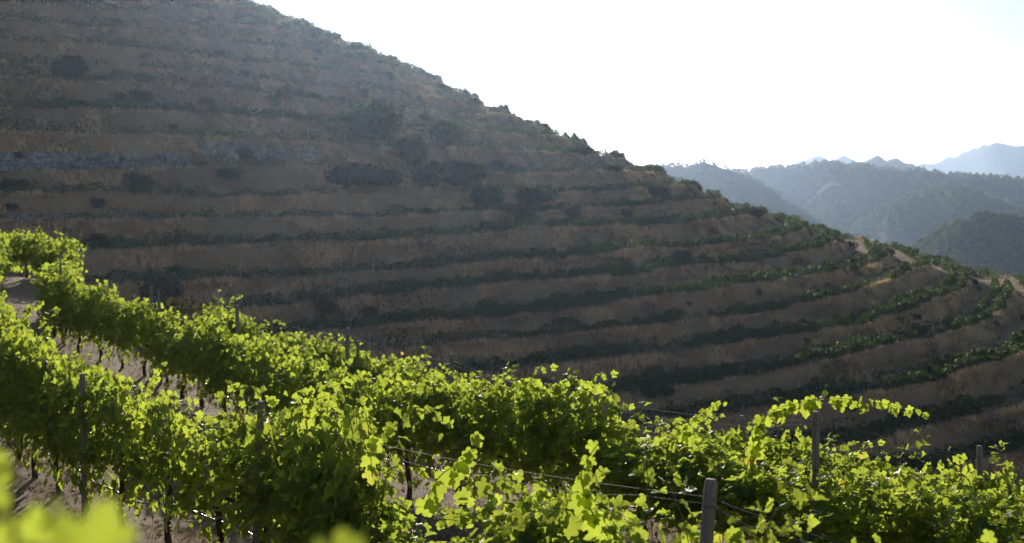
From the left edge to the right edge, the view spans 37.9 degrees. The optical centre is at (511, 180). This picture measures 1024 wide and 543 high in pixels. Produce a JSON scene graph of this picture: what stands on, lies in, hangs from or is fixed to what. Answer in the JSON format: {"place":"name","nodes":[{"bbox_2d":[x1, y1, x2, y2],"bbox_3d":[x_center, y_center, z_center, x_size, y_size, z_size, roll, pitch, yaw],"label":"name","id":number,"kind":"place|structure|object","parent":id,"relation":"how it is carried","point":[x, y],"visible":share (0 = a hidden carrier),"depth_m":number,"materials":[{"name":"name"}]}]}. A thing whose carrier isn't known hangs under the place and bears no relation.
{"place":"outdoors","nodes":[
{"label":"outdoors","id":0,"kind":"place"},
{"bbox_2d":[0,151,192,171],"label":"dry stone wall","id":1,"kind":"structure","parent":0,"point":[44,159],"depth_m":179.53,"materials":[{"name":"grey stone"}]},
{"bbox_2d":[5,212,370,220],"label":"dry stone wall","id":2,"kind":"structure","parent":0,"point":[28,217],"depth_m":163.72,"materials":[{"name":"grey stone"}]},
{"bbox_2d":[155,0,363,44],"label":"vine row","id":3,"kind":"object","parent":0,"point":[296,22],"visible":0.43,"depth_m":309.69,"materials":[{"name":"green plant"}]},
{"bbox_2d":[196,140,323,161],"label":"dry stone wall","id":4,"kind":"structure","parent":0,"point":[274,152],"depth_m":201.66,"materials":[{"name":"grey stone"}]},
{"bbox_2d":[0,69,529,121],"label":"vine row","id":5,"kind":"object","parent":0,"point":[149,77],"visible":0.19,"depth_m":231.03,"materials":[{"name":"green plant"}]},
{"bbox_2d":[0,152,665,172],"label":"vine row","id":6,"kind":"object","parent":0,"point":[656,167],"visible":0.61,"depth_m":222.26,"materials":[{"name":"green plant"}]},
{"bbox_2d":[3,398,718,542],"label":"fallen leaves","id":7,"kind":"object","parent":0,"point":[202,512],"visible":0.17,"depth_m":22.70,"materials":[{"name":"plant"}]},
{"bbox_2d":[0,277,752,542],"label":"ground","id":8,"kind":"structure","parent":0,"point":[18,290],"depth_m":24.94,"materials":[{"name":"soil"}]},
{"bbox_2d":[0,300,50,460],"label":"grapevine","id":9,"kind":"object","parent":8,"relation":"on","point":[28,311],"visible":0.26,"depth_m":26.21,"materials":[{"name":"green plant"}]},
{"bbox_2d":[7,227,53,277],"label":"grapevine","id":10,"kind":"object","parent":8,"relation":"on","point":[22,257],"visible":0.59,"depth_m":59.99,"materials":[{"name":"green plant"}]},
{"bbox_2d":[0,306,78,478],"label":"grapevine","id":11,"kind":"object","parent":8,"relation":"on","point":[23,380],"visible":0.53,"depth_m":24.88,"materials":[{"name":"green plant"}]},
{"bbox_2d":[23,235,79,275],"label":"grapevine","id":12,"kind":"object","parent":8,"relation":"on","point":[43,253],"visible":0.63,"depth_m":59.04,"materials":[{"name":"green plant"}]},
{"bbox_2d":[40,261,85,344],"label":"grapevine","id":13,"kind":"object","parent":8,"relation":"on","point":[58,294],"visible":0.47,"depth_m":41.77,"materials":[{"name":"green plant"}]},
{"bbox_2d":[14,345,113,493],"bbox_3d":[-7.130,3.919,23.528,1.328,2.553,2.558,0,1,-32],"label":"grapevine","id":14,"kind":"object","parent":8,"relation":"on","point":[43,368],"visible":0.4,"depth_m":23.50,"materials":[{"name":"green plant"}]},
{"bbox_2d":[50,278,108,352],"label":"grapevine","id":15,"kind":"object","parent":8,"relation":"on","point":[67,320],"visible":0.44,"depth_m":40.63,"materials":[{"name":"green plant"}]},
{"bbox_2d":[79,373,86,522],"bbox_3d":[-6.207,4.079,21.584,0.097,2.560,0.139,0,0,23],"label":"wooden post","id":16,"kind":"object","parent":8,"relation":"on","point":[82,384],"visible":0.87,"depth_m":21.55,"materials":[{"name":"grey wood"}]},
{"bbox_2d":[39,347,128,511],"bbox_3d":[-6.428,3.882,22.489,1.212,2.610,2.329,0,0,-33],"label":"grapevine","id":17,"kind":"object","parent":8,"relation":"on","point":[60,445],"visible":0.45,"depth_m":22.34,"materials":[{"name":"green plant"}]},
{"bbox_2d":[65,279,120,359],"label":"grapevine","id":18,"kind":"object","parent":8,"relation":"on","point":[91,311],"visible":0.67,"depth_m":39.40,"materials":[{"name":"green plant"}]},
{"bbox_2d":[42,375,169,521],"bbox_3d":[-5.748,3.961,21.480,1.666,2.372,2.422,0,-1,-37],"label":"grapevine","id":19,"kind":"object","parent":8,"relation":"on","point":[105,449],"visible":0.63,"depth_m":21.18,"materials":[{"name":"green plant"}]},
{"bbox_2d":[94,293,143,368],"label":"grapevine","id":20,"kind":"object","parent":8,"relation":"on","point":[111,317],"visible":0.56,"depth_m":38.19,"materials":[{"name":"green plant"}]},
{"bbox_2d":[103,298,175,375],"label":"grapevine","id":21,"kind":"object","parent":8,"relation":"on","point":[137,335],"visible":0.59,"depth_m":37.06,"materials":[{"name":"green plant"}]},
{"bbox_2d":[88,361,213,542],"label":"grapevine","id":22,"kind":"object","parent":8,"relation":"on","point":[160,428],"visible":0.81,"depth_m":19.98,"materials":[{"name":"green plant"}]},
{"bbox_2d":[136,306,183,387],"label":"grapevine","id":23,"kind":"object","parent":8,"relation":"on","point":[162,324],"visible":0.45,"depth_m":35.75,"materials":[{"name":"green plant"}]},
{"bbox_2d":[147,295,206,330],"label":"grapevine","id":24,"kind":"object","parent":8,"relation":"on","point":[170,303],"visible":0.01,"depth_m":46.62,"materials":[{"name":"green plant"}]},
{"bbox_2d":[145,312,212,397],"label":"grapevine","id":25,"kind":"object","parent":8,"relation":"on","point":[175,356],"visible":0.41,"depth_m":34.36,"materials":[{"name":"green plant"}]},
{"bbox_2d":[0,449,364,542],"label":"grapevine","id":26,"kind":"object","parent":8,"relation":"on","point":[57,524],"visible":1,"depth_m":1.17,"materials":[{"name":"green plant"}]},
{"bbox_2d":[165,310,234,407],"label":"grapevine","id":27,"kind":"object","parent":8,"relation":"on","point":[194,368],"visible":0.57,"depth_m":32.87,"materials":[{"name":"green plant"}]},
{"bbox_2d":[154,418,272,542],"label":"grapevine","id":28,"kind":"object","parent":8,"relation":"on","point":[211,441],"visible":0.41,"depth_m":18.84,"materials":[{"name":"green plant"}]},
{"bbox_2d":[195,314,244,412],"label":"grapevine","id":29,"kind":"object","parent":8,"relation":"on","point":[214,384],"visible":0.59,"depth_m":31.32,"materials":[{"name":"green plant"}]},
{"bbox_2d":[210,333,288,414],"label":"grapevine","id":30,"kind":"object","parent":8,"relation":"on","point":[226,366],"visible":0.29,"depth_m":30.14,"materials":[{"name":"green plant"}]},
{"bbox_2d":[221,335,297,418],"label":"grapevine","id":31,"kind":"object","parent":8,"relation":"on","point":[264,348],"visible":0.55,"depth_m":28.99,"materials":[{"name":"green plant"}]},
{"bbox_2d":[193,401,337,542],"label":"grapevine","id":32,"kind":"object","parent":8,"relation":"on","point":[243,429],"visible":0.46,"depth_m":17.54,"materials":[{"name":"green plant"}]},
{"bbox_2d":[214,370,387,542],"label":"grapevine","id":33,"kind":"object","parent":8,"relation":"on","point":[292,500],"visible":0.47,"depth_m":16.21,"materials":[{"name":"green plant"}]},
{"bbox_2d":[284,344,360,424],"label":"grapevine","id":34,"kind":"object","parent":8,"relation":"on","point":[306,371],"visible":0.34,"depth_m":26.35,"materials":[{"name":"green plant"}]},
{"bbox_2d":[299,332,353,378],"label":"grapevine","id":35,"kind":"object","parent":8,"relation":"on","point":[324,349],"visible":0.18,"depth_m":38.65,"materials":[{"name":"green plant"}]},
{"bbox_2d":[235,354,423,418],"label":"grapevine","id":36,"kind":"object","parent":8,"relation":"on","point":[277,380],"visible":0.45,"depth_m":27.73,"materials":[{"name":"green plant"}]},
{"bbox_2d":[294,370,404,464],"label":"grapevine","id":37,"kind":"object","parent":8,"relation":"on","point":[350,397],"visible":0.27,"depth_m":24.95,"materials":[{"name":"green plant"}]},
{"bbox_2d":[274,386,453,542],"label":"grapevine","id":38,"kind":"object","parent":8,"relation":"on","point":[332,476],"visible":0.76,"depth_m":14.67,"materials":[{"name":"green plant"}]},
{"bbox_2d":[334,351,403,419],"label":"grapevine","id":39,"kind":"object","parent":8,"relation":"on","point":[369,364],"visible":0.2,"depth_m":36.47,"materials":[{"name":"green plant"}]},
{"bbox_2d":[293,396,475,542],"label":"grapevine","id":40,"kind":"object","parent":8,"relation":"on","point":[395,526],"visible":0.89,"depth_m":13.60,"materials":[{"name":"green plant"}]},
{"bbox_2d":[351,361,448,498],"bbox_3d":[-1.690,4.043,23.986,1.262,2.412,2.125,0,-2,-37],"label":"grapevine","id":41,"kind":"object","parent":8,"relation":"on","point":[382,416],"visible":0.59,"depth_m":23.84,"materials":[{"name":"green plant"}]},
{"bbox_2d":[393,372,541,505],"bbox_3d":[-0.684,3.998,22.608,1.636,2.181,2.558,0,-5,-39],"label":"grapevine","id":42,"kind":"object","parent":8,"relation":"on","point":[450,445],"visible":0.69,"depth_m":22.69,"materials":[{"name":"green plant"}]},
{"bbox_2d":[432,361,574,499],"bbox_3d":[0.064,3.833,21.715,1.333,2.322,2.578,0,-4,-36],"label":"grapevine","id":43,"kind":"object","parent":8,"relation":"on","point":[518,429],"visible":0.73,"depth_m":21.51,"materials":[{"name":"green plant"}]},
{"bbox_2d":[415,429,643,542],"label":"grapevine","id":44,"kind":"object","parent":8,"relation":"on","point":[516,517],"visible":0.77,"depth_m":10.96,"materials":[{"name":"green plant"}]},
{"bbox_2d":[491,367,650,508],"bbox_3d":[0.886,3.732,20.504,1.270,2.251,2.578,0,-4,-31],"label":"grapevine","id":45,"kind":"object","parent":8,"relation":"on","point":[596,424],"visible":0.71,"depth_m":20.31,"materials":[{"name":"green plant"}]},
{"bbox_2d":[565,401,722,540],"bbox_3d":[1.649,3.782,19.192,1.398,1.836,2.612,0,-4,-27],"label":"grapevine","id":46,"kind":"object","parent":8,"relation":"on","point":[627,465],"visible":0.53,"depth_m":18.94,"materials":[{"name":"green plant"}]},
{"bbox_2d":[528,435,801,542],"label":"grapevine","id":47,"kind":"object","parent":8,"relation":"on","point":[581,504],"visible":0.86,"depth_m":9.58,"materials":[{"name":"green plant"}]},
{"bbox_2d":[654,417,749,523],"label":"grapevine","id":48,"kind":"object","parent":8,"relation":"on","point":[674,432],"visible":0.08,"depth_m":24.95,"materials":[{"name":"green plant"}]},
{"bbox_2d":[637,400,770,542],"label":"grapevine","id":49,"kind":"object","parent":8,"relation":"on","point":[698,468],"visible":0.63,"depth_m":17.57,"materials":[{"name":"green plant"}]},
{"bbox_2d":[699,478,718,542],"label":"wooden post","id":50,"kind":"object","parent":8,"relation":"on","point":[708,515],"visible":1,"depth_m":8.51,"materials":[{"name":"grey wood"}]},
{"bbox_2d":[669,456,880,542],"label":"grapevine","id":51,"kind":"object","parent":8,"relation":"on","point":[801,499],"visible":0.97,"depth_m":8.22,"materials":[{"name":"green plant"}]},
{"bbox_2d":[716,397,858,542],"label":"grapevine","id":52,"kind":"object","parent":8,"relation":"on","point":[773,454],"visible":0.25,"depth_m":23.70,"materials":[{"name":"green plant"}]},
{"bbox_2d":[812,411,820,519],"bbox_3d":[3.162,3.532,15.562,0.097,2.246,0.099,1,3,0],"label":"wooden post","id":53,"kind":"object","parent":8,"relation":"on","point":[816,425],"visible":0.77,"depth_m":15.50,"materials":[{"name":"grey wood"}]},
{"bbox_2d":[714,389,929,542],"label":"grapevine","id":54,"kind":"object","parent":8,"relation":"on","point":[763,486],"visible":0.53,"depth_m":16.02,"materials":[{"name":"green plant"}]},
{"bbox_2d":[763,433,901,541],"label":"grapevine","id":55,"kind":"object","parent":8,"relation":"on","point":[848,456],"visible":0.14,"depth_m":22.53,"materials":[{"name":"green plant"}]},
{"bbox_2d":[763,454,956,542],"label":"grapevine","id":56,"kind":"object","parent":8,"relation":"on","point":[840,523],"visible":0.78,"depth_m":14.81,"materials":[{"name":"green plant"}]},
{"bbox_2d":[852,429,1004,542],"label":"grapevine","id":57,"kind":"object","parent":8,"relation":"on","point":[908,474],"visible":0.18,"depth_m":21.28,"materials":[{"name":"green plant"}]},
{"bbox_2d":[870,446,1023,542],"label":"grapevine","id":58,"kind":"object","parent":8,"relation":"on","point":[978,519],"visible":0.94,"depth_m":13.63,"materials":[{"name":"green plant"}]},
{"bbox_2d":[942,440,1023,542],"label":"grapevine","id":59,"kind":"object","parent":8,"relation":"on","point":[978,483],"visible":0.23,"depth_m":19.90,"materials":[{"name":"green plant"}]},
{"bbox_2d":[56,202,754,250],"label":"vine row","id":60,"kind":"object","parent":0,"point":[672,215],"visible":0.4,"depth_m":177.74,"materials":[{"name":"green plant"}]},
{"bbox_2d":[0,0,1023,522],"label":"hillside","id":61,"kind":"structure","parent":0,"point":[260,176],"depth_m":186.68,"materials":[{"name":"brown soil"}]},
{"bbox_2d":[48,54,88,78],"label":"shrub","id":62,"kind":"object","parent":61,"relation":"on","point":[67,63],"visible":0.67,"depth_m":212.58,"materials":[{"name":"green plant"}]},
{"bbox_2d":[132,276,187,304],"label":"shrub","id":63,"kind":"object","parent":61,"relation":"on","point":[168,289],"visible":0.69,"depth_m":142.72,"materials":[{"name":"green plant"}]},
{"bbox_2d":[1,0,422,70],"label":"vine row","id":64,"kind":"object","parent":61,"relation":"on","point":[318,43],"visible":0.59,"depth_m":283.54,"materials":[{"name":"green plant"}]},
{"bbox_2d":[0,8,443,81],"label":"vine row","id":65,"kind":"object","parent":61,"relation":"on","point":[424,72],"visible":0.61,"depth_m":270.20,"materials":[{"name":"green plant"}]},
{"bbox_2d":[0,28,479,97],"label":"vine row","id":66,"kind":"object","parent":61,"relation":"on","point":[475,94],"visible":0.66,"depth_m":252.68,"materials":[{"name":"green plant"}]},
{"bbox_2d":[107,0,394,57],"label":"vine row","id":67,"kind":"object","parent":61,"relation":"on","point":[263,21],"visible":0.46,"depth_m":300.89,"materials":[{"name":"green plant"}]},
{"bbox_2d":[2,51,509,110],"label":"vine row","id":68,"kind":"object","parent":61,"relation":"on","point":[500,106],"visible":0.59,"depth_m":257.68,"materials":[{"name":"green plant"}]},
{"bbox_2d":[0,64,541,124],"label":"vine row","id":69,"kind":"object","parent":61,"relation":"on","point":[315,95],"visible":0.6,"depth_m":237.05,"materials":[{"name":"green plant"}]},
{"bbox_2d":[5,97,568,135],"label":"vine row","id":70,"kind":"object","parent":61,"relation":"on","point":[193,108],"visible":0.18,"depth_m":212.69,"materials":[{"name":"green plant"}]},
{"bbox_2d":[0,94,585,142],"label":"vine row","id":71,"kind":"object","parent":61,"relation":"on","point":[319,116],"visible":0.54,"depth_m":217.41,"materials":[{"name":"green plant"}]},
{"bbox_2d":[0,119,610,155],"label":"vine row","id":72,"kind":"object","parent":61,"relation":"on","point":[32,121],"visible":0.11,"depth_m":205.01,"materials":[{"name":"green plant"}]},
{"bbox_2d":[0,116,625,158],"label":"vine row","id":73,"kind":"object","parent":61,"relation":"on","point":[614,153],"visible":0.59,"depth_m":220.02,"materials":[{"name":"green plant"}]},
{"bbox_2d":[0,151,653,172],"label":"vine row","id":74,"kind":"object","parent":61,"relation":"on","point":[166,161],"visible":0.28,"depth_m":185.68,"materials":[{"name":"green plant"}]},
{"bbox_2d":[0,176,694,197],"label":"vine row","id":75,"kind":"object","parent":61,"relation":"on","point":[609,187],"visible":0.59,"depth_m":178.93,"materials":[{"name":"green plant"}]},
{"bbox_2d":[323,161,378,187],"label":"shrub","id":76,"kind":"object","parent":61,"relation":"on","point":[352,173],"visible":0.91,"depth_m":198.58,"materials":[{"name":"green plant"}]},
{"bbox_2d":[0,189,720,220],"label":"vine row","id":77,"kind":"object","parent":61,"relation":"on","point":[631,203],"visible":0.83,"depth_m":193.15,"materials":[{"name":"green plant"}]},
{"bbox_2d":[340,95,406,140],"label":"shrub","id":78,"kind":"object","parent":61,"relation":"on","point":[370,120],"visible":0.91,"depth_m":234.41,"materials":[{"name":"green plant"}]},
{"bbox_2d":[367,165,407,186],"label":"shrub","id":79,"kind":"object","parent":61,"relation":"on","point":[387,177],"visible":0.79,"depth_m":203.28,"materials":[{"name":"green plant"}]},
{"bbox_2d":[16,202,767,250],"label":"vine row","id":80,"kind":"object","parent":61,"relation":"on","point":[639,221],"visible":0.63,"depth_m":192.57,"materials":[{"name":"green plant"}]},
{"bbox_2d":[21,212,797,283],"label":"vine row","id":81,"kind":"object","parent":61,"relation":"on","point":[790,221],"visible":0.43,"depth_m":172.54,"materials":[{"name":"green plant"}]},
{"bbox_2d":[394,131,429,167],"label":"shrub","id":82,"kind":"object","parent":61,"relation":"on","point":[414,148],"visible":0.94,"depth_m":227.81,"materials":[{"name":"green plant"}]},
{"bbox_2d":[79,213,809,284],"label":"vine row","id":83,"kind":"object","parent":61,"relation":"on","point":[711,240],"visible":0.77,"depth_m":184.92,"materials":[{"name":"green plant"}]},
{"bbox_2d":[429,118,464,142],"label":"shrub","id":84,"kind":"object","parent":61,"relation":"on","point":[443,130],"visible":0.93,"depth_m":256.27,"materials":[{"name":"green plant"}]},
{"bbox_2d":[426,156,488,186],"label":"shrub","id":85,"kind":"object","parent":61,"relation":"on","point":[455,172],"visible":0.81,"depth_m":221.51,"materials":[{"name":"green plant"}]},
{"bbox_2d":[462,187,505,206],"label":"shrub","id":86,"kind":"object","parent":61,"relation":"on","point":[484,197],"visible":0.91,"depth_m":212.84,"materials":[{"name":"green plant"}]},
{"bbox_2d":[163,224,829,309],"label":"vine row","id":87,"kind":"object","parent":61,"relation":"on","point":[823,233],"visible":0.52,"depth_m":183.38,"materials":[{"name":"green plant"}]},
{"bbox_2d":[157,222,841,317],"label":"vine row","id":88,"kind":"object","parent":61,"relation":"on","point":[835,234],"visible":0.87,"depth_m":178.96,"materials":[{"name":"green plant"}]},
{"bbox_2d":[0,0,1023,481],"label":"scrub undergrowth","id":89,"kind":"object","parent":61,"relation":"on","point":[828,284],"visible":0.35,"depth_m":214.35,"materials":[{"name":"green plant"}]},
{"bbox_2d":[513,186,557,203],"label":"shrub","id":90,"kind":"object","parent":61,"relation":"on","point":[530,194],"visible":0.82,"depth_m":226.21,"materials":[{"name":"green plant"}]},
{"bbox_2d":[478,148,632,173],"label":"stone scree","id":91,"kind":"structure","parent":61,"relation":"on","point":[533,161],"depth_m":269.87,"materials":[{"name":"grey stone"}]},
{"bbox_2d":[248,234,877,333],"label":"vine row","id":92,"kind":"object","parent":61,"relation":"on","point":[867,244],"visible":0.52,"depth_m":172.32,"materials":[{"name":"green plant"}]},
{"bbox_2d":[254,233,889,334],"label":"vine row","id":93,"kind":"object","parent":61,"relation":"on","point":[760,276],"visible":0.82,"depth_m":167.26,"materials":[{"name":"green plant"}]},
{"bbox_2d":[359,236,928,350],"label":"vine row","id":94,"kind":"object","parent":61,"relation":"on","point":[898,272],"visible":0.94,"depth_m":172.12,"materials":[{"name":"green plant"}]},
{"bbox_2d":[421,242,970,380],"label":"vine row","id":95,"kind":"object","parent":61,"relation":"on","point":[929,294],"visible":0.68,"depth_m":181.50,"materials":[{"name":"green plant"}]},
{"bbox_2d":[484,254,1001,394],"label":"vine row","id":96,"kind":"object","parent":61,"relation":"on","point":[995,287],"visible":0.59,"depth_m":186.97,"materials":[{"name":"green plant"}]},
{"bbox_2d":[509,255,1013,402],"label":"vine row","id":97,"kind":"object","parent":61,"relation":"on","point":[1003,296],"visible":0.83,"depth_m":168.01,"materials":[{"name":"green plant"}]},
{"bbox_2d":[607,266,1023,418],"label":"vine row","id":98,"kind":"object","parent":61,"relation":"on","point":[1013,340],"visible":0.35,"depth_m":170.10,"materials":[{"name":"green plant"}]},
{"bbox_2d":[618,267,1023,428],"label":"vine row","id":99,"kind":"object","parent":61,"relation":"on","point":[1002,351],"visible":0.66,"depth_m":158.02,"materials":[{"name":"green plant"}]},
{"bbox_2d":[719,379,1023,451],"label":"vine row","id":100,"kind":"object","parent":61,"relation":"on","point":[892,421],"visible":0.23,"depth_m":156.95,"materials":[{"name":"green plant"}]},
{"bbox_2d":[839,433,1023,471],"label":"vine row","id":101,"kind":"object","parent":61,"relation":"on","point":[1012,442],"visible":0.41,"depth_m":148.62,"materials":[{"name":"green plant"}]},
{"bbox_2d":[254,0,1023,170],"label":"sky","id":102,"kind":"structure","parent":0,"point":[744,84],"materials":[{"name":"white"}]},
{"bbox_2d":[425,253,958,371],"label":"vine row","id":103,"kind":"object","parent":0,"point":[951,279],"visible":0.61,"depth_m":166.24,"materials":[{"name":"green plant"}]},
{"bbox_2d":[664,143,1023,275],"bbox_3d":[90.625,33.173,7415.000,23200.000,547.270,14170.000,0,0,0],"label":"valley hills","id":104,"kind":"structure","parent":0,"point":[999,159],"depth_m":2689.96,"materials":[{"name":"plant"}]},
{"bbox_2d":[642,159,1023,277],"bbox_3d":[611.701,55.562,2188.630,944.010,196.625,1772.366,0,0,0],"label":"distant woodland","id":105,"kind":"object","parent":104,"relation":"on","point":[917,205],"visible":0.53,"depth_m":2418.53,"materials":[{"name":"green plant"}]},
{"bbox_2d":[727,390,1023,452],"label":"vine row","id":106,"kind":"object","parent":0,"point":[961,410],"visible":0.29,"depth_m":155.00,"materials":[{"name":"green plant"}]},
{"bbox_2d":[806,432,1023,472],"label":"vine row","id":107,"kind":"object","parent":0,"point":[958,446],"visible":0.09,"depth_m":153.33,"materials":[{"name":"green plant"}]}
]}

